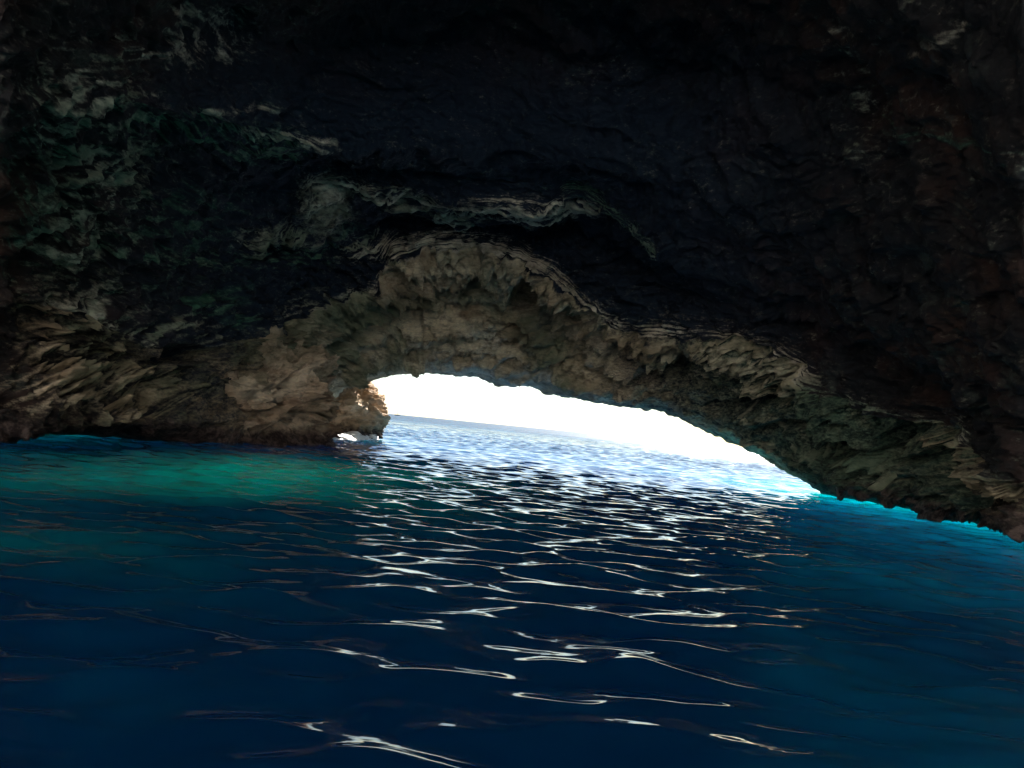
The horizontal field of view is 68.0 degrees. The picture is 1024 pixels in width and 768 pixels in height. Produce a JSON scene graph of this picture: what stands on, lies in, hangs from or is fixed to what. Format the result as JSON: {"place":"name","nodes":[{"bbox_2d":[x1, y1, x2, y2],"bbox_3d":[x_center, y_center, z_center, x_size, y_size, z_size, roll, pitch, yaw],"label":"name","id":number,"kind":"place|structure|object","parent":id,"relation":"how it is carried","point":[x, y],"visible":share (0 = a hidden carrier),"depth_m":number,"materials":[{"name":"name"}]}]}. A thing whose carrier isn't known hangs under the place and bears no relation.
{"place":"outdoors","nodes":[
{"label":"outdoors","id":0,"kind":"place"},
{"bbox_2d":[0,296,307,443],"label":"cave wall","id":1,"kind":"structure","parent":0,"point":[68,373],"depth_m":23.40,"materials":[{"name":"stone"}]},
{"bbox_2d":[0,0,1023,482],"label":"cave roof","id":2,"kind":"structure","parent":0,"point":[828,194],"depth_m":23.81,"materials":[{"name":"stone"}]},
{"bbox_2d":[0,414,1023,767],"bbox_3d":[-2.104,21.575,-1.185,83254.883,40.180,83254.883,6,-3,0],"label":"sea","id":3,"kind":"structure","parent":0,"point":[416,592],"depth_m":7.37,"materials":[{"name":"liquid"}]},
{"bbox_2d":[221,325,343,446],"bbox_3d":[-11.197,1.990,34.631,6.523,9.498,11.430,6,-3,0],"label":"rock buttress","id":4,"kind":"object","parent":3,"relation":"in","point":[297,381],"visible":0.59,"depth_m":33.06,"materials":[{"name":"stone"}]},
{"bbox_2d":[332,431,378,439],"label":"sea foam","id":5,"kind":"object","parent":3,"relation":"on","point":[355,435],"visible":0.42,"depth_m":47.35,"materials":[{"name":"white"}]},
{"bbox_2d":[329,382,390,439],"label":"sea rock","id":6,"kind":"object","parent":3,"relation":"in","point":[364,412],"visible":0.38,"depth_m":48.61,"materials":[{"name":"beige stone"}]},
{"bbox_2d":[284,246,921,504],"bbox_3d":[-12.042,-6.550,55.349,27.701,23.516,78.920,9,-4,-43],"label":"rock arch","id":7,"kind":"object","parent":3,"relation":"in","point":[495,320],"visible":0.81,"depth_m":39.06,"materials":[{"name":"stone"}]},
{"bbox_2d":[371,373,742,447],"label":"sky","id":8,"kind":"structure","parent":0,"point":[450,397],"materials":[{"name":"white"}]},
{"bbox_2d":[878,417,1023,542],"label":"cave wall","id":9,"kind":"structure","parent":0,"point":[937,479],"depth_m":24.20,"materials":[{"name":"stone"}]}
]}

